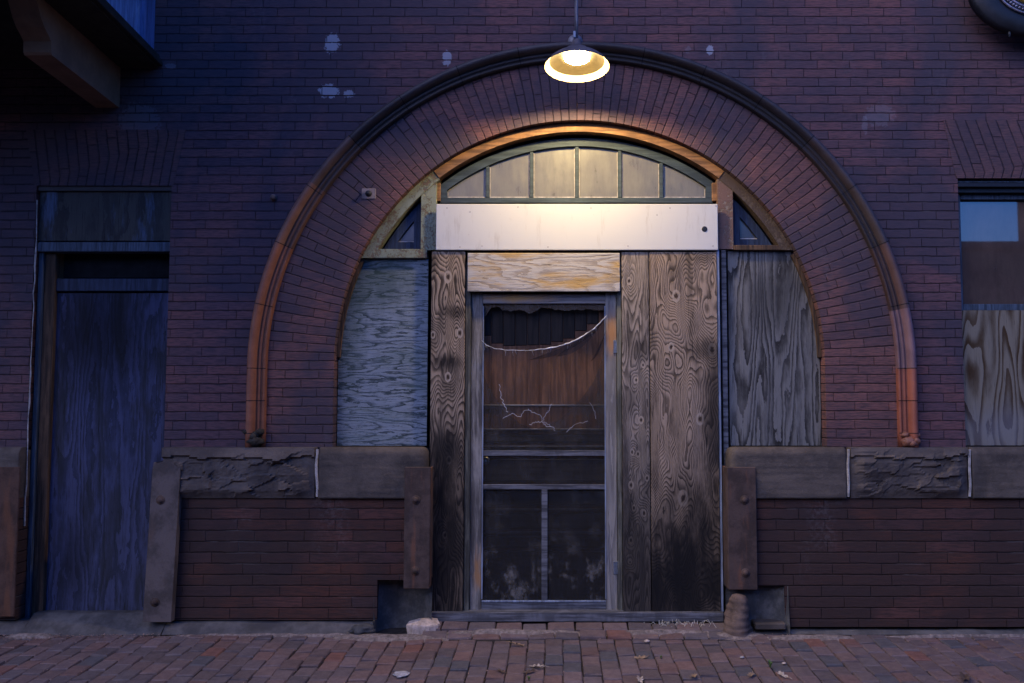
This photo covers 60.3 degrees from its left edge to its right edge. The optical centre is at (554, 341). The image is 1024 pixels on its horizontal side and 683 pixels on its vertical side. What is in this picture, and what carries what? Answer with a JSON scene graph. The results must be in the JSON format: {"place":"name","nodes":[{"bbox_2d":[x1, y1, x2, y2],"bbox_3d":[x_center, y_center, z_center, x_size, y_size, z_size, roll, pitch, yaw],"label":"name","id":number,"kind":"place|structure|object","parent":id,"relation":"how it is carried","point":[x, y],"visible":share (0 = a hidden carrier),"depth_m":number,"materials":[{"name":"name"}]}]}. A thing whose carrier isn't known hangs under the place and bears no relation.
{"place":"outdoors","nodes":[
{"label":"outdoors","id":0,"kind":"place"},
{"bbox_2d":[0,621,1023,682],"bbox_3d":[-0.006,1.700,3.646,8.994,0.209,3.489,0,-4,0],"label":"pavement","id":1,"kind":"structure","parent":0,"point":[215,659],"depth_m":4.84,"materials":[{"name":"brick"}]},
{"bbox_2d":[3,633,54,639],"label":"sand","id":2,"kind":"structure","parent":1,"relation":"on","point":[32,635],"depth_m":5.21,"materials":[{"name":"beige sand"}]},
{"bbox_2d":[170,633,356,637],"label":"sand","id":3,"kind":"structure","parent":1,"relation":"on","point":[290,635],"depth_m":5.24,"materials":[{"name":"beige sand"}]},
{"bbox_2d":[348,623,375,634],"bbox_3d":[-1.162,1.732,5.293,0.161,0.066,0.106,1,-4,-16],"label":"rock","id":4,"kind":"object","parent":1,"relation":"on","point":[363,628],"visible":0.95,"depth_m":5.27,"materials":[{"name":"grey stone"}]},
{"bbox_2d":[333,633,448,642],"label":"sand","id":5,"kind":"structure","parent":1,"relation":"on","point":[372,637],"depth_m":5.19,"materials":[{"name":"beige sand"}]},
{"bbox_2d":[392,670,409,677],"bbox_3d":[-0.800,1.732,4.588,0.092,0.010,0.103,3,-5,-37],"label":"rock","id":6,"kind":"object","parent":1,"relation":"on","point":[397,674],"visible":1,"depth_m":4.58,"materials":[{"name":"white stone"}]},
{"bbox_2d":[406,618,439,634],"bbox_3d":[-0.797,1.728,5.338,0.206,0.092,0.122,0,-4,0],"label":"rock","id":7,"kind":"object","parent":1,"relation":"on","point":[419,626],"visible":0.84,"depth_m":5.29,"materials":[{"name":"stone"}]},
{"bbox_2d":[0,633,1019,682],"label":"grit","id":8,"kind":"object","parent":1,"relation":"on","point":[407,645],"visible":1,"depth_m":5.18,"materials":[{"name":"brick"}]},
{"bbox_2d":[0,0,1023,637],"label":"brick building","id":9,"kind":"structure","parent":1,"relation":"on","point":[860,160],"depth_m":5.56,"materials":[{"name":"brick"}]},
{"bbox_2d":[0,0,161,107],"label":"bay window","id":10,"kind":"structure","parent":9,"relation":"in","point":[85,45],"depth_m":5.10,"materials":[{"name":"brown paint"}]},
{"bbox_2d":[38,192,170,240],"bbox_3d":[-2.808,-0.803,5.608,0.955,0.332,0.015,0,-4,0],"label":"plywood board","id":11,"kind":"object","parent":9,"relation":"on","point":[104,216],"visible":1,"depth_m":5.60,"materials":[{"name":"wood"}]},
{"bbox_2d":[46,293,167,610],"bbox_3d":[-2.767,0.688,5.576,0.874,1.999,0.018,0,-4,0],"label":"plywood board","id":12,"kind":"object","parent":9,"relation":"on","point":[108,428],"visible":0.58,"depth_m":5.57,"materials":[{"name":"blue wood"}]},
{"bbox_2d":[337,259,428,445],"bbox_3d":[-1.093,0.065,5.602,0.566,1.188,0.018,0,-4,0],"label":"plywood board","id":13,"kind":"object","parent":9,"relation":"attached to","point":[382,378],"visible":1,"depth_m":5.59,"materials":[{"name":"grey wood"}]},
{"bbox_2d":[430,252,464,610],"bbox_3d":[-0.675,0.550,5.510,0.212,2.243,0.019,0,-4,0],"label":"plywood board","id":14,"kind":"object","parent":9,"relation":"attached to","point":[447,391],"visible":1,"depth_m":5.50,"materials":[{"name":"brown wood"}]},
{"bbox_2d":[467,253,619,291],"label":"plywood board","id":15,"kind":"object","parent":9,"relation":"attached to","point":[543,272],"visible":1,"depth_m":5.55,"materials":[{"name":"beige wood"}]},
{"bbox_2d":[470,293,617,609],"bbox_3d":[-0.054,0.686,5.529,0.956,1.995,0.079,0,-4,0],"label":"screen door","id":16,"kind":"structure","parent":9,"relation":"in","point":[605,404],"depth_m":5.53,"materials":[{"name":"grey wood"}]},
{"bbox_2d":[475,292,614,599],"bbox_3d":[-0.064,0.683,5.616,0.906,2.100,0.102,0,-4,0],"label":"inner door","id":17,"kind":"structure","parent":9,"relation":"in","point":[563,382],"depth_m":5.64,"materials":[{"name":"brown wood"}]},
{"bbox_2d":[436,204,717,249],"bbox_3d":[0.139,-0.725,5.580,1.786,0.294,0.023,0,-4,0],"label":"white board","id":18,"kind":"object","parent":9,"relation":"attached to","point":[576,226],"visible":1,"depth_m":5.57,"materials":[{"name":"paint"}]},
{"bbox_2d":[545,0,608,81],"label":"wall lamp","id":19,"kind":"object","parent":9,"relation":"attached to","point":[576,61],"visible":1,"depth_m":5.23,"materials":[{"name":"white metal"}]},
{"bbox_2d":[621,252,650,610],"bbox_3d":[0.508,0.551,5.511,0.172,2.240,0.019,0,-4,0],"label":"plywood board","id":20,"kind":"object","parent":9,"relation":"attached to","point":[636,447],"visible":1,"depth_m":5.50,"materials":[{"name":"brown wood"}]},
{"bbox_2d":[649,252,720,610],"bbox_3d":[0.811,0.551,5.509,0.425,2.240,0.019,0,-4,0],"label":"plywood board","id":21,"kind":"object","parent":9,"relation":"attached to","point":[685,514],"visible":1,"depth_m":5.50,"materials":[{"name":"brown wood"}]},
{"bbox_2d":[727,251,821,445],"bbox_3d":[1.394,0.039,5.604,0.576,1.239,0.018,0,-4,0],"label":"plywood board","id":22,"kind":"object","parent":9,"relation":"attached to","point":[774,382],"visible":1,"depth_m":5.59,"materials":[{"name":"grey wood"}]},
{"bbox_2d":[958,179,1023,309],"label":"window","id":23,"kind":"structure","parent":9,"relation":"in","point":[991,211],"depth_m":5.65,"materials":[{"name":"blue glass"}]},
{"bbox_2d":[962,310,1023,445],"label":"plywood board","id":24,"kind":"object","parent":9,"relation":"on","point":[993,355],"visible":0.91,"depth_m":5.54,"materials":[{"name":"grey wood"}]},
{"bbox_2d":[968,0,1023,37],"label":"hanging sign","id":25,"kind":"object","parent":9,"relation":"hanging from","point":[1005,16],"visible":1,"depth_m":5.46,"materials":[{"name":"black metal"}]},
{"bbox_2d":[446,629,579,637],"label":"sand","id":26,"kind":"structure","parent":1,"relation":"on","point":[506,631],"depth_m":5.25,"materials":[{"name":"beige sand"}]},
{"bbox_2d":[636,676,642,682],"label":"leaf","id":27,"kind":"object","parent":1,"relation":"on","point":[639,679],"visible":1,"depth_m":4.48,"materials":[{"name":"beige plant"}]},
{"bbox_2d":[606,629,708,636],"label":"sand","id":28,"kind":"structure","parent":1,"relation":"on","point":[659,632],"depth_m":5.25,"materials":[{"name":"beige sand"}]},
{"bbox_2d":[644,619,715,626],"bbox_3d":[0.728,1.728,5.383,0.511,0.063,0.157,0,-4,0],"label":"straw tuft","id":29,"kind":"object","parent":1,"relation":"on","point":[660,623],"visible":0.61,"depth_m":5.37,"materials":[{"name":"beige plant"}]},
{"bbox_2d":[707,632,762,640],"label":"sand","id":30,"kind":"structure","parent":1,"relation":"on","point":[733,638],"depth_m":5.21,"materials":[{"name":"beige sand"}]},
{"bbox_2d":[778,671,791,678],"bbox_3d":[1.182,1.722,4.540,0.031,0.014,0.093,-8,11,-33],"label":"leaf","id":31,"kind":"object","parent":1,"relation":"on","point":[781,673],"visible":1,"depth_m":4.55,"materials":[{"name":"beige plant"}]},
{"bbox_2d":[767,634,853,640],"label":"sand","id":32,"kind":"structure","parent":1,"relation":"on","point":[821,637],"depth_m":5.18,"materials":[{"name":"beige sand"}]},
{"bbox_2d":[885,634,1023,638],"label":"sand","id":33,"kind":"structure","parent":1,"relation":"on","point":[964,635],"depth_m":5.23,"materials":[{"name":"beige sand"}]},
{"bbox_2d":[959,672,970,681],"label":"leaf","id":34,"kind":"object","parent":1,"relation":"on","point":[964,677],"visible":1,"depth_m":4.51,"materials":[{"name":"brown plant"}]}
]}

